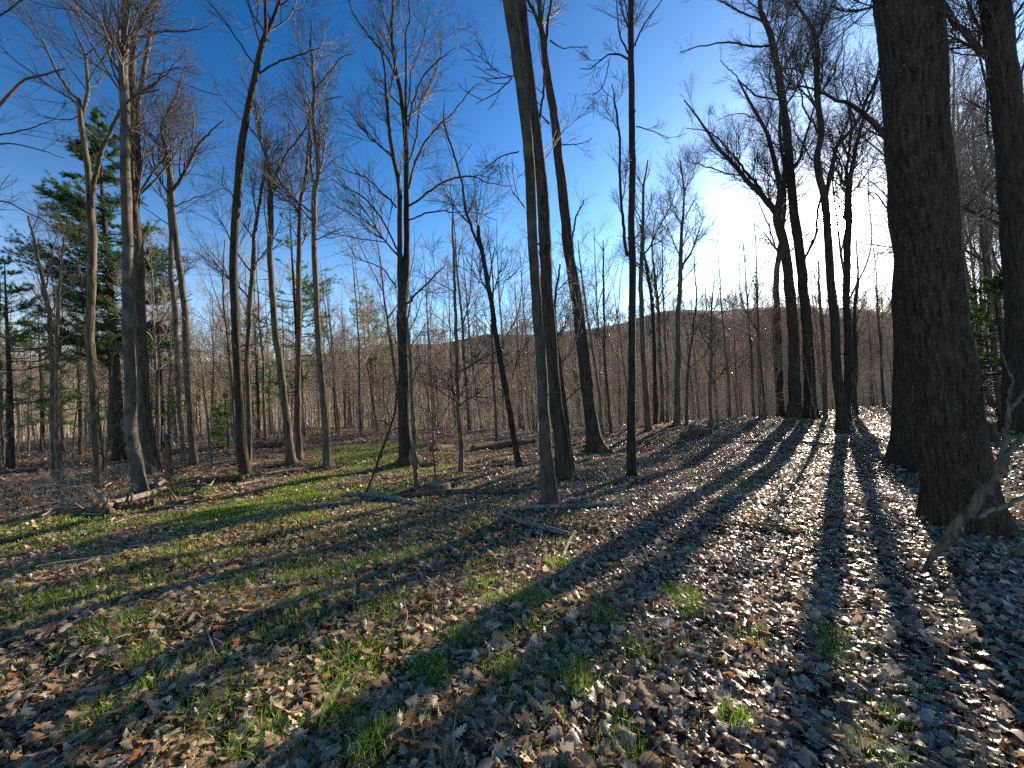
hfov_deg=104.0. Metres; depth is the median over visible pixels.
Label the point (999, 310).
background tree
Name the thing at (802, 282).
bare tree
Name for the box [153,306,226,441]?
background tree
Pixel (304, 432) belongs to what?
background tree
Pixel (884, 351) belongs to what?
background tree
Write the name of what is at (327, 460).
bare tree
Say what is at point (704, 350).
background tree
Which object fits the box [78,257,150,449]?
background tree
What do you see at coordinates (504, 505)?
twig litter
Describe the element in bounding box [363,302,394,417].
background tree
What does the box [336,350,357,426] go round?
background tree
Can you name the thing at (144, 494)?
log
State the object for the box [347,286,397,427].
tree
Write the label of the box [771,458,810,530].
sapling
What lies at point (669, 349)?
background tree
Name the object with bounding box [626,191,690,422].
bare tree
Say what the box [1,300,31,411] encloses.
background tree
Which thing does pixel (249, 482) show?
log
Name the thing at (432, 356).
background tree
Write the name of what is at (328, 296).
background tree
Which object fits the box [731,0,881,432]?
bare tree
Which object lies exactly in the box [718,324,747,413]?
background tree
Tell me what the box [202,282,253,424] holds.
background tree
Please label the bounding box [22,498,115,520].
log
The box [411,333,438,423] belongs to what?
background tree
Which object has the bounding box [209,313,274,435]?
background tree
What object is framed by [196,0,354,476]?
bare tree
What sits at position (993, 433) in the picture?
stump
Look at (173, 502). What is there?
log
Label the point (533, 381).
background tree
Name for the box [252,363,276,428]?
background tree
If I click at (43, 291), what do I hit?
bare tree
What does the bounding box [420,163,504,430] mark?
background tree
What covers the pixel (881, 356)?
background tree
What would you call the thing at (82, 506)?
stick
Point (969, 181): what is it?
background tree
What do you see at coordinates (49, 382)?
background tree
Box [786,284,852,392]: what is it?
background tree
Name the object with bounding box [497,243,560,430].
background tree
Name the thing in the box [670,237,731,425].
sapling
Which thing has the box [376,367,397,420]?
background tree
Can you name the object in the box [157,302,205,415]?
background tree
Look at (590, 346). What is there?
sapling
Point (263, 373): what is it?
background tree
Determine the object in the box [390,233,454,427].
background tree
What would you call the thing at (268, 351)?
background tree
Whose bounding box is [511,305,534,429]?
background tree
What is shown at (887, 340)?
background tree
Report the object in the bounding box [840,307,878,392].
background tree
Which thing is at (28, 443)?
background tree
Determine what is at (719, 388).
background tree
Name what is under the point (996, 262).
background tree
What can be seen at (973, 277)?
background tree
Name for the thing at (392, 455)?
undergrowth
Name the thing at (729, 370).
background tree
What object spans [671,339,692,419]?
background tree
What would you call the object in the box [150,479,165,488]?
stick
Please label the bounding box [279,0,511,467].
bare tree
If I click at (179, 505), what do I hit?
stick
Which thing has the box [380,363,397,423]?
background tree
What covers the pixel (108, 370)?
background tree
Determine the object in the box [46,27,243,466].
bare tree
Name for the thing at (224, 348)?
background tree
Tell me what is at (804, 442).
log
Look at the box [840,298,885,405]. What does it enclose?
background tree
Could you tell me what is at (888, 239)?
background tree
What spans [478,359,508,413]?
background tree
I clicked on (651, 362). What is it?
background tree
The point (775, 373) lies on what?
background tree
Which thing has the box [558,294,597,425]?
background tree
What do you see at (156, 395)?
sapling
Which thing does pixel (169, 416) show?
background tree
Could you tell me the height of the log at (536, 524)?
0.213 m
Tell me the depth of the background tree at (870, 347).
36.66 m
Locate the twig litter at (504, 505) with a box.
[0,415,1023,767]
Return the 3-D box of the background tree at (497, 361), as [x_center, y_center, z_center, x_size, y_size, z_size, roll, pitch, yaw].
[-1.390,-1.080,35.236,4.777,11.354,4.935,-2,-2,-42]
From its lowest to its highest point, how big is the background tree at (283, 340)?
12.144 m
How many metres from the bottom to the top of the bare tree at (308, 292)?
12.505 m
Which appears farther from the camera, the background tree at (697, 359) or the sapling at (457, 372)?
the background tree at (697, 359)
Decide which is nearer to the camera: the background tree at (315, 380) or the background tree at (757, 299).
the background tree at (757, 299)
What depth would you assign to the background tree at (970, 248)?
24.08 m
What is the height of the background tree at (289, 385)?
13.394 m
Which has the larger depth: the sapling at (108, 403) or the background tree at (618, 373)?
the background tree at (618, 373)
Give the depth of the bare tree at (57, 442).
12.89 m
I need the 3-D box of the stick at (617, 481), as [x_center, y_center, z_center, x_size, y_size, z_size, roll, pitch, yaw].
[1.981,1.963,7.949,1.012,0.078,0.082,-2,-2,-37]
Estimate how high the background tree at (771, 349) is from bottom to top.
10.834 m
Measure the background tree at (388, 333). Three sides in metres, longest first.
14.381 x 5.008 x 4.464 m
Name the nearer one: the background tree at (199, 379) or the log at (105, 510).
the log at (105, 510)
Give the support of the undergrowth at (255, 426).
on the ground at (994, 635)
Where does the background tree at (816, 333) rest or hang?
on the ground at (994, 635)
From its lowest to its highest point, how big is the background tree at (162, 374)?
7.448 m
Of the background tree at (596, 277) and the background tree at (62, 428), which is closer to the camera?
the background tree at (62, 428)
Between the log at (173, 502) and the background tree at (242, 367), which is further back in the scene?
the background tree at (242, 367)
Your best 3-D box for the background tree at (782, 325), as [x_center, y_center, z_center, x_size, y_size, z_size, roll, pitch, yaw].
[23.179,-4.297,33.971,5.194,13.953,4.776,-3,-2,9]
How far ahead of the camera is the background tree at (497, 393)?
53.69 m
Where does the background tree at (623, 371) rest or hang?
on the ground at (994, 635)
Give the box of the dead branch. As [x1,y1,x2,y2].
[914,336,1023,574]
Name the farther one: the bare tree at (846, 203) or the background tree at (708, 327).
the background tree at (708, 327)
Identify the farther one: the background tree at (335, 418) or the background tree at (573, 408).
the background tree at (573, 408)
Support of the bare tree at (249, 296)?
on the ground at (994, 635)
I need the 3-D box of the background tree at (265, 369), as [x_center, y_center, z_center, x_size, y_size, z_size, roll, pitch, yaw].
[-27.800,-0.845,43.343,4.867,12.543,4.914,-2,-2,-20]
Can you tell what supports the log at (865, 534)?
on the ground at (994, 635)
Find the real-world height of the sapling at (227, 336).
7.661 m
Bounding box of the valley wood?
[3,271,1003,441]
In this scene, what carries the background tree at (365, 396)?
on the ground at (994, 635)
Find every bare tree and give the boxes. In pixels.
[0,0,116,284]
[0,0,200,488]
[0,0,258,474]
[0,191,83,480]
[5,0,200,494]
[6,202,119,480]
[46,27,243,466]
[110,138,214,460]
[153,108,326,464]
[185,33,335,465]
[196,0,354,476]
[217,0,370,468]
[252,58,355,460]
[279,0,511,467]
[458,0,566,503]
[485,0,615,453]
[501,0,607,478]
[522,236,617,470]
[576,0,684,478]
[605,147,701,431]
[609,208,667,424]
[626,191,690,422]
[644,135,738,424]
[675,46,818,418]
[676,0,863,418]
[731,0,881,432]
[737,96,839,416]
[758,0,917,471]
[784,39,886,419]
[850,0,1023,432]
[872,0,1022,540]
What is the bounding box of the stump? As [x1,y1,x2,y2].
[987,422,1001,443]
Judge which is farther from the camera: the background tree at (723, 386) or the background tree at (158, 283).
the background tree at (723, 386)
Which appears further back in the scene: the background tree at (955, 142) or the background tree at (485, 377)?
the background tree at (485, 377)
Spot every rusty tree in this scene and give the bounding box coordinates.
[498,329,536,429]
[588,307,623,425]
[710,277,772,415]
[716,289,781,411]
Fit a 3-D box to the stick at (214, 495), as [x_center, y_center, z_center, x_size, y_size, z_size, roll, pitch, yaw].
[-6.443,2.413,8.745,0.055,0.067,0.721,-4,-2,22]
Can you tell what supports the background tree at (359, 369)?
on the ground at (994, 635)
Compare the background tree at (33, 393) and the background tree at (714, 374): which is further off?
the background tree at (714, 374)
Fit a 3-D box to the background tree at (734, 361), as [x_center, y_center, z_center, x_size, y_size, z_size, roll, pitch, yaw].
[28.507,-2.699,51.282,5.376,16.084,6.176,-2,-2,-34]
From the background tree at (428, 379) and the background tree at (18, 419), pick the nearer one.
the background tree at (18, 419)
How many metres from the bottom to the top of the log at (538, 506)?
0.131 m
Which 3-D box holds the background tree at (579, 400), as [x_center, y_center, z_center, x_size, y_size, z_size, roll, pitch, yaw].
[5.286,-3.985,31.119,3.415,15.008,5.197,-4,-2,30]
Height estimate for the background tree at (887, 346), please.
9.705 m
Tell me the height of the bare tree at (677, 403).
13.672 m
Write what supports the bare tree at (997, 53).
on the ground at (994, 635)
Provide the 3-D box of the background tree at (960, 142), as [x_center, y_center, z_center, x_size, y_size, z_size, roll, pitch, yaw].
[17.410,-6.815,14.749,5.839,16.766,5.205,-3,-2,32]
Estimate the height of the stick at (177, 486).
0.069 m
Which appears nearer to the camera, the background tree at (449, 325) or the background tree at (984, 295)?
the background tree at (984, 295)
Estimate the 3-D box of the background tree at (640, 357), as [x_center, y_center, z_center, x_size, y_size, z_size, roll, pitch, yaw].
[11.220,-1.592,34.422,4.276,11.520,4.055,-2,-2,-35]
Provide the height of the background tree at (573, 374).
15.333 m
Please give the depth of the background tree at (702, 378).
46.45 m
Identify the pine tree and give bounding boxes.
[0,106,192,462]
[0,255,83,467]
[1,308,87,452]
[19,312,123,454]
[120,308,201,455]
[209,392,234,447]
[217,307,292,437]
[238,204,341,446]
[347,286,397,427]
[967,271,1003,390]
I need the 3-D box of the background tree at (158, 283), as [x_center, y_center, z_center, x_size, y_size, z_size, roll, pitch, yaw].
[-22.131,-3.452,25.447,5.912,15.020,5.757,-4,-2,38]
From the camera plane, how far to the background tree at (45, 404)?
28.31 m
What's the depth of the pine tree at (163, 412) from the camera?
19.94 m
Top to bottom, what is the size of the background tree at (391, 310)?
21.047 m
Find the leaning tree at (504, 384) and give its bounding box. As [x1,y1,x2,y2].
[415,100,533,467]
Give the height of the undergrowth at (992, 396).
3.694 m
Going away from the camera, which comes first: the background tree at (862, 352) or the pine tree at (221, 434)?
the pine tree at (221, 434)
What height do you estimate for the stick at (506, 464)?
0.089 m
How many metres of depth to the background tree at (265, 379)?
37.92 m
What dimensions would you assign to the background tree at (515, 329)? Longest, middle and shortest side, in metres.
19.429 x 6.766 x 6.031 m
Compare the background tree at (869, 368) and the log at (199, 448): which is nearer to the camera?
the log at (199, 448)
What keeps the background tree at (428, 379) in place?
on the ground at (994, 635)
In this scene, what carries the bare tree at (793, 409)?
on the ground at (994, 635)
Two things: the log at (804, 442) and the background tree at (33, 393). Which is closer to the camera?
the log at (804, 442)
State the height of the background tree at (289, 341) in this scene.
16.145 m
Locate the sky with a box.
[0,0,1023,365]
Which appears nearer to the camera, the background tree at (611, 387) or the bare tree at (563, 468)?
the bare tree at (563, 468)
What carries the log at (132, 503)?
on the ground at (994, 635)
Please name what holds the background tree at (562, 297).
on the ground at (994, 635)
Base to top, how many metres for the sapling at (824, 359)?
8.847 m
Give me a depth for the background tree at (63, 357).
36.87 m
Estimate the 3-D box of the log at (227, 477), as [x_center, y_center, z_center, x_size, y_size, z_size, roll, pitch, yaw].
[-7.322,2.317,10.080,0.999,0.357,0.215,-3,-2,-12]
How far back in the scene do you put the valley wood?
49.10 m
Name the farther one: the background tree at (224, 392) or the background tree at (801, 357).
the background tree at (224, 392)
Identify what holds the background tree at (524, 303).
on the ground at (994, 635)
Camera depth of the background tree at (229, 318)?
26.98 m
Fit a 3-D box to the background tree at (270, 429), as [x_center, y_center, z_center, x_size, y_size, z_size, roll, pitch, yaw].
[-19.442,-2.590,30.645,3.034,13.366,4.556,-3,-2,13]
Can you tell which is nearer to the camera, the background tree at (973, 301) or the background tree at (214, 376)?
the background tree at (973, 301)
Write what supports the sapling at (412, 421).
on the ground at (994, 635)
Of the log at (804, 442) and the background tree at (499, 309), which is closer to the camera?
the log at (804, 442)
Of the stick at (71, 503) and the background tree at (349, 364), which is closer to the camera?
the stick at (71, 503)
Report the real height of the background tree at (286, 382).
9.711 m
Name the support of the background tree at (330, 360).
on the ground at (994, 635)
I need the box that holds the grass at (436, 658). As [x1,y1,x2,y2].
[0,442,1023,767]
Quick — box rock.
[422,480,450,490]
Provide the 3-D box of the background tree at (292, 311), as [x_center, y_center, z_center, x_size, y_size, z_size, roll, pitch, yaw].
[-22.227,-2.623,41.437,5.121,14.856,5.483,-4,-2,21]
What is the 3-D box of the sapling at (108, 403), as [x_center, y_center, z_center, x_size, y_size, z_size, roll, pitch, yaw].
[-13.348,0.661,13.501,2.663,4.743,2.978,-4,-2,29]
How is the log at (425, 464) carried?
on the ground at (994, 635)
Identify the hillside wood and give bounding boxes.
[3,287,1002,439]
[13,302,890,435]
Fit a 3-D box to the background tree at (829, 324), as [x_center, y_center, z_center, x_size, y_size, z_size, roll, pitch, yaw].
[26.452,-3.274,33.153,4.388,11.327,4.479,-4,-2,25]
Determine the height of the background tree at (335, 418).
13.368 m
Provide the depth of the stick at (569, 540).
4.55 m
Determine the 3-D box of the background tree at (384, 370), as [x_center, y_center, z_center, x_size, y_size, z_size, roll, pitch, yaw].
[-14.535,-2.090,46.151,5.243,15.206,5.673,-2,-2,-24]
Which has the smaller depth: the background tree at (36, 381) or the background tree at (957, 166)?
the background tree at (957, 166)
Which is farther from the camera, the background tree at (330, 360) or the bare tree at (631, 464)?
the background tree at (330, 360)
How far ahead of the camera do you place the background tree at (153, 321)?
18.23 m
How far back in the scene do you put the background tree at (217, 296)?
23.45 m
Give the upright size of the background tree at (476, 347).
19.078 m
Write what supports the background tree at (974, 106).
on the ground at (994, 635)
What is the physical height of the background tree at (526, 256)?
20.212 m
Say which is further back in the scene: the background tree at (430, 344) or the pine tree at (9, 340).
the background tree at (430, 344)
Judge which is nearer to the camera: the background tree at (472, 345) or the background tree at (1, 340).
the background tree at (1, 340)
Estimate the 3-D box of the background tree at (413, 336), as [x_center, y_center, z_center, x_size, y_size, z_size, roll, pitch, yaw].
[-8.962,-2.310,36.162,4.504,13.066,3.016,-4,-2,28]
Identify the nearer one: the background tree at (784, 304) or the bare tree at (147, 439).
the bare tree at (147, 439)
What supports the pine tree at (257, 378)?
on the ground at (994, 635)
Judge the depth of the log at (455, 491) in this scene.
7.84 m
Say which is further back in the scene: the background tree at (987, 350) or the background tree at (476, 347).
the background tree at (476, 347)
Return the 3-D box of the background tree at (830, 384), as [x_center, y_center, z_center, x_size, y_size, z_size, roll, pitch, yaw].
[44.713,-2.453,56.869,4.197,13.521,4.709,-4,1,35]
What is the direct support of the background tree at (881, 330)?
on the ground at (994, 635)
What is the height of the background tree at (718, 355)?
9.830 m
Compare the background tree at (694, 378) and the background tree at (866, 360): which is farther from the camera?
the background tree at (866, 360)
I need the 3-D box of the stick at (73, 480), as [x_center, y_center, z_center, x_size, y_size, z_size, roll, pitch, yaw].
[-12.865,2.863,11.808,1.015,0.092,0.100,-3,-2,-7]
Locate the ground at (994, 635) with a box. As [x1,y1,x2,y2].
[0,303,1023,767]
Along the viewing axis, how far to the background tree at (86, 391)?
33.38 m
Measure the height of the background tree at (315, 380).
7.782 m
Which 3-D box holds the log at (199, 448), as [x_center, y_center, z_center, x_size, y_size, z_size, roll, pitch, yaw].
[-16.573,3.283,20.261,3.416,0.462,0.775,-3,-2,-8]
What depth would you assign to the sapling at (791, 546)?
3.30 m
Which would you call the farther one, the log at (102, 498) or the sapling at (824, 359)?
the sapling at (824, 359)
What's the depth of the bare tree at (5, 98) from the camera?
8.08 m
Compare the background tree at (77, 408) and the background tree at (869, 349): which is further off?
the background tree at (869, 349)
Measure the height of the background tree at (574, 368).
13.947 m
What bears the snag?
on the ground at (994, 635)
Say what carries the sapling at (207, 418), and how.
on the ground at (994, 635)
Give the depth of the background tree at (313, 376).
47.64 m
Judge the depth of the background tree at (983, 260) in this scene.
17.84 m
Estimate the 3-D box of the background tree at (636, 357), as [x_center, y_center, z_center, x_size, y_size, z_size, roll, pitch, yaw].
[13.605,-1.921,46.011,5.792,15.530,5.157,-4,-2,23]
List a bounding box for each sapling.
[40,333,155,471]
[113,335,217,446]
[141,230,290,463]
[146,326,230,467]
[364,340,420,491]
[383,263,446,487]
[391,369,472,479]
[411,186,529,472]
[437,229,529,441]
[538,214,604,433]
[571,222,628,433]
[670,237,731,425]
[688,267,749,426]
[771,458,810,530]
[780,523,833,590]
[795,250,835,418]
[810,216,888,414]
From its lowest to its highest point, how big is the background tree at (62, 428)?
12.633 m
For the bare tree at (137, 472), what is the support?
on the ground at (994, 635)
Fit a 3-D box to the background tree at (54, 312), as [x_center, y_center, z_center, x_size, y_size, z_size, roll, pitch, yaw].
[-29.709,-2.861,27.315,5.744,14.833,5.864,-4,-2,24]
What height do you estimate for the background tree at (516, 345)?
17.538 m
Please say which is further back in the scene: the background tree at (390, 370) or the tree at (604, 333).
the background tree at (390, 370)
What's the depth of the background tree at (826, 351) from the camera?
49.40 m
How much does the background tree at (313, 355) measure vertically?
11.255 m
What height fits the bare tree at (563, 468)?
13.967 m
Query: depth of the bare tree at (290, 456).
12.55 m
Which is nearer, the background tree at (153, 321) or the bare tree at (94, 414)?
the bare tree at (94, 414)
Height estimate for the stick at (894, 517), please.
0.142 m
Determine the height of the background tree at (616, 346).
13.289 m
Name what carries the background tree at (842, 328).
on the ground at (994, 635)
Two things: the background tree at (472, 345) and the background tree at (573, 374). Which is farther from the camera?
the background tree at (573, 374)
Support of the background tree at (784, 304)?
on the ground at (994, 635)
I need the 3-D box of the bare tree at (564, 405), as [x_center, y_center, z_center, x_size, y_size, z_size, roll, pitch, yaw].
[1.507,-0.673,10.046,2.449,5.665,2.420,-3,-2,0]
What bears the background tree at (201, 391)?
on the ground at (994, 635)
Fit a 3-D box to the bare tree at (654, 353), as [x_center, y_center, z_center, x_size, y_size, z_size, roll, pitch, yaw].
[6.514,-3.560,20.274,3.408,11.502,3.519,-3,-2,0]
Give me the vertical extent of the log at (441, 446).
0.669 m
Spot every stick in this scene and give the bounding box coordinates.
[35,459,50,471]
[45,512,78,515]
[55,479,91,482]
[59,502,101,507]
[59,503,95,506]
[81,512,117,514]
[99,514,141,528]
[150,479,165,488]
[158,505,207,506]
[172,483,205,487]
[180,493,214,500]
[199,490,234,499]
[468,463,514,468]
[561,530,575,560]
[595,477,628,486]
[813,554,863,558]
[848,517,1023,533]
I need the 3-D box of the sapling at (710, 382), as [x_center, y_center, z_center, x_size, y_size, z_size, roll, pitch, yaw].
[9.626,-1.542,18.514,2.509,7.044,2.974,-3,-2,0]
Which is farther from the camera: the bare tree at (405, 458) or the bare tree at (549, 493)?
the bare tree at (405, 458)
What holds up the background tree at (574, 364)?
on the ground at (994, 635)
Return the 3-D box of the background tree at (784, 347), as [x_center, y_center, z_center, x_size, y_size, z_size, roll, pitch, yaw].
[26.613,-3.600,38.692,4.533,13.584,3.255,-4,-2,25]
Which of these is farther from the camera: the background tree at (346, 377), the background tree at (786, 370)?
the background tree at (786, 370)
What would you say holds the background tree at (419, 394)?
on the ground at (994, 635)
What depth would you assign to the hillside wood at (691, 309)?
225.57 m
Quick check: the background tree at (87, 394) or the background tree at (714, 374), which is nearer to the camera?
the background tree at (87, 394)
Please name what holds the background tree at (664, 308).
on the ground at (994, 635)
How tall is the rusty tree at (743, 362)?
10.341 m
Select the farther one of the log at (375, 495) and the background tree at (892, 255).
the background tree at (892, 255)
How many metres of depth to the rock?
8.46 m
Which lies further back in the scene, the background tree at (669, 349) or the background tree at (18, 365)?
the background tree at (669, 349)
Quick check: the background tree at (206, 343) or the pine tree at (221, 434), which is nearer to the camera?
the pine tree at (221, 434)
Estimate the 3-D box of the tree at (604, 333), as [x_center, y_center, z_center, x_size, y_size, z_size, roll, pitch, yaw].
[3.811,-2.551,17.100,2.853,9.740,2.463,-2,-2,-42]
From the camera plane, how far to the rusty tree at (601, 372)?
33.34 m
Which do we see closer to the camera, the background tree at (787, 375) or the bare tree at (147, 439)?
the bare tree at (147, 439)
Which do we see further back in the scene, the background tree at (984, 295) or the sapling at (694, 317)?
the background tree at (984, 295)
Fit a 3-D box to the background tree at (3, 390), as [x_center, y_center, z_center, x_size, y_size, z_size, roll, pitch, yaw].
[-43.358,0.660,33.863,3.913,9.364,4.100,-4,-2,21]
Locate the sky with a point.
(657, 66)
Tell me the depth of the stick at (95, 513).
7.37 m
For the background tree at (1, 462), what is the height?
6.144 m
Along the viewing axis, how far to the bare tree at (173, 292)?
14.43 m
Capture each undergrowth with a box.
[0,372,393,470]
[0,459,136,521]
[144,432,609,493]
[363,322,892,439]
[887,340,1022,433]
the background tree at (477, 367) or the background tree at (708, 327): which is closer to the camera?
the background tree at (708, 327)
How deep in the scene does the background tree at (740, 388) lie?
49.73 m
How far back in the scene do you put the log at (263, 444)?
19.77 m
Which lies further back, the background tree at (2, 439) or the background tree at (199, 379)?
the background tree at (199, 379)
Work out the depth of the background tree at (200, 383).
44.70 m
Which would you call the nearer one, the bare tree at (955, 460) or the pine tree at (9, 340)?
the bare tree at (955, 460)
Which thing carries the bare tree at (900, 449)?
on the ground at (994, 635)
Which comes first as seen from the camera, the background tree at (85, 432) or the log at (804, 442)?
the log at (804, 442)
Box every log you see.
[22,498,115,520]
[89,487,109,506]
[102,485,167,507]
[114,493,155,510]
[164,490,184,506]
[171,445,223,453]
[199,469,244,483]
[235,478,280,486]
[250,467,303,476]
[252,435,283,448]
[345,488,462,511]
[411,482,531,497]
[420,453,433,466]
[429,434,453,451]
[471,436,536,450]
[494,511,570,535]
[496,500,619,512]
[680,421,712,437]
[744,440,860,445]
[835,522,898,543]
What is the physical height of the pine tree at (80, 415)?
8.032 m
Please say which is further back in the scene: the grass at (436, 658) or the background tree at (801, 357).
the background tree at (801, 357)
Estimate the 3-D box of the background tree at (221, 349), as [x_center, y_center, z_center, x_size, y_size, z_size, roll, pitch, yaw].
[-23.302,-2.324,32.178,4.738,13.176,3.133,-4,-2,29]
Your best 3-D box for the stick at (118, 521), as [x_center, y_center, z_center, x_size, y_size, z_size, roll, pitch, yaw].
[-6.253,2.189,6.406,0.042,0.044,0.819,-3,-2,-9]
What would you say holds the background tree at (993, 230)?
on the ground at (994, 635)
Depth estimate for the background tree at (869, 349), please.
48.48 m
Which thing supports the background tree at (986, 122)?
on the ground at (994, 635)
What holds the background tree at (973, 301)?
on the ground at (994, 635)
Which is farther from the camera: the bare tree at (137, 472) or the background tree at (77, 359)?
the background tree at (77, 359)
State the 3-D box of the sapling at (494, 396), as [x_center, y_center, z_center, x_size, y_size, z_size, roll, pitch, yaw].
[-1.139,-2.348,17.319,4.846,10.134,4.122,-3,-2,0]
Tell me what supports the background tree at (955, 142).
on the ground at (994, 635)
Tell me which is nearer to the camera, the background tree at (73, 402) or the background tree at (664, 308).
the background tree at (664, 308)
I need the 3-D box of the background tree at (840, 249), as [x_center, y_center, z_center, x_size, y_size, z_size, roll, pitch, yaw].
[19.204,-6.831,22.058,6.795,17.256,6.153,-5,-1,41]
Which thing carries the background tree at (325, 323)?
on the ground at (994, 635)
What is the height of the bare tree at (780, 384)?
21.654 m
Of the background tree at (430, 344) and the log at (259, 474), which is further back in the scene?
the background tree at (430, 344)
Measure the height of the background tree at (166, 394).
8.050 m
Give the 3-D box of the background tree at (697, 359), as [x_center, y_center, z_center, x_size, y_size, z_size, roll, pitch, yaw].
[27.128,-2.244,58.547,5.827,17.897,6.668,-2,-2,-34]
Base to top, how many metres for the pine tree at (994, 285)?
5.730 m
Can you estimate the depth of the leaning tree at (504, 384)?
10.68 m
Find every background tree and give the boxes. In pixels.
[0,242,31,465]
[0,245,62,443]
[0,347,47,468]
[1,294,47,443]
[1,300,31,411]
[1,313,43,443]
[1,318,81,450]
[2,350,27,421]
[3,316,37,441]
[13,240,119,450]
[16,336,49,445]
[17,350,48,419]
[20,256,103,451]
[22,309,82,386]
[27,345,76,416]
[32,370,70,433]
[37,300,99,440]
[43,304,103,445]
[49,283,110,430]
[62,321,109,458]
[63,296,162,428]
[65,379,85,419]
[66,332,106,417]
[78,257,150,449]
[99,223,226,458]
[101,243,205,449]
[102,221,201,351]
[117,324,183,411]
[122,269,195,443]
[146,246,217,441]
[150,349,182,435]
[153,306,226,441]
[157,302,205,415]
[161,300,200,389]
[180,285,222,427]
[181,340,219,434]
[185,232,252,439]
[189,281,250,439]
[191,243,268,436]
[191,343,209,428]
[192,329,222,426]
[197,216,283,440]
[198,312,232,426]
[202,280,241,436]
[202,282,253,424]
[205,296,253,431]
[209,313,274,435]
[218,332,265,402]
[219,379,229,431]
[226,268,284,434]
[231,235,290,435]
[243,323,275,426]
[243,356,288,411]
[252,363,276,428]
[253,297,312,428]
[253,302,313,377]
[265,367,289,428]
[266,352,305,402]
[267,216,330,436]
[274,308,310,378]
[274,320,306,421]
[275,290,315,427]
[287,315,347,395]
[291,249,346,426]
[292,271,356,392]
[302,335,341,424]
[305,285,382,431]
[307,255,366,430]
[307,359,336,401]
[308,277,354,427]
[324,206,396,434]
[326,289,374,427]
[331,303,372,428]
[335,309,364,426]
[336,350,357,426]
[337,235,387,429]
[345,184,426,400]
[350,382,375,426]
[362,339,386,419]
[363,253,419,361]
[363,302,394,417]
[363,327,398,427]
[368,295,397,423]
[368,309,396,401]
[374,339,398,427]
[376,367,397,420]
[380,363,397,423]
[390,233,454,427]
[393,303,422,374]
[408,267,460,427]
[410,242,472,426]
[410,287,447,427]
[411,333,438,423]
[412,352,427,427]
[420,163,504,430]
[424,333,445,427]
[439,220,514,427]
[458,300,491,403]
[459,327,488,417]
[474,349,500,401]
[476,199,531,427]
[477,316,524,427]
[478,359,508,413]
[479,278,535,430]
[482,354,512,423]
[491,255,533,429]
[496,291,532,425]
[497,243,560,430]
[504,178,601,337]
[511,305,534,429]
[524,335,537,430]
[527,242,593,354]
[531,278,573,373]
[554,235,604,426]
[556,257,600,384]
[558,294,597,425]
[560,309,579,399]
[560,322,607,423]
[563,307,595,411]
[567,380,582,427]
[573,208,650,424]
[584,257,639,391]
[588,287,627,424]
[596,362,622,409]
[606,328,641,418]
[610,306,649,422]
[624,302,664,399]
[637,202,719,422]
[638,303,681,420]
[639,320,674,420]
[647,316,681,408]
[648,326,683,396]
[650,308,693,396]
[668,284,721,420]
[670,289,707,419]
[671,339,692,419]
[680,343,706,419]
[681,272,727,417]
[681,336,716,416]
[682,313,716,420]
[687,188,803,418]
[694,231,772,417]
[701,302,749,399]
[701,369,730,405]
[703,327,726,417]
[704,314,735,417]
[713,336,748,414]
[714,357,734,408]
[715,308,756,416]
[717,214,782,416]
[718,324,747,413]
[728,232,801,416]
[731,344,750,415]
[733,254,787,416]
[737,329,773,415]
[754,253,820,372]
[761,295,815,409]
[764,311,787,375]
[767,236,817,412]
[770,262,841,380]
[773,331,802,404]
[773,349,802,404]
[782,323,821,384]
[783,121,892,413]
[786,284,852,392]
[801,316,831,405]
[813,279,865,359]
[813,302,843,383]
[819,332,833,408]
[824,15,1023,239]
[825,290,861,358]
[836,46,993,278]
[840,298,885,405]
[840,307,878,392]
[843,265,892,405]
[843,279,892,359]
[852,229,891,407]
[854,36,1023,229]
[856,49,988,257]
[856,294,887,404]
[857,0,1023,277]
[858,340,883,405]
[859,307,892,380]
[860,0,1023,212]
[864,307,892,372]
[869,305,892,385]
[870,81,1000,416]
[871,212,977,311]
[875,1,1023,249]
[875,92,998,329]
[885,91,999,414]
[951,82,996,249]
[956,19,1023,248]
[962,130,1000,297]
[962,228,1000,404]
[963,77,1023,240]
[964,199,1002,395]
[965,150,998,398]
[966,168,1003,340]
[966,171,1000,273]
[967,249,1003,391]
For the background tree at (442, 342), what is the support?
on the ground at (994, 635)
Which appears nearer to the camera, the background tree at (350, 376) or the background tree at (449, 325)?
the background tree at (449, 325)
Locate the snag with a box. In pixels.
[162,426,175,479]
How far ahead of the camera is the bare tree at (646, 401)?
17.45 m
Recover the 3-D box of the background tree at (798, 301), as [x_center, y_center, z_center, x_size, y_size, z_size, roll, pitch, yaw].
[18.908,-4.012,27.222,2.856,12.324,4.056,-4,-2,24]
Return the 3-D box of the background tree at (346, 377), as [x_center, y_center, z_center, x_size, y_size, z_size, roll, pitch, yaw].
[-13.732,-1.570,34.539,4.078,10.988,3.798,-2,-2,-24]
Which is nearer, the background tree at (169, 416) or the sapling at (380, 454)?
the sapling at (380, 454)
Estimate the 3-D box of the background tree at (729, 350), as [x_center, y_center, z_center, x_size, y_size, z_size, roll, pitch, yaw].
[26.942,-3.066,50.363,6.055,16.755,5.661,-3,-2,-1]

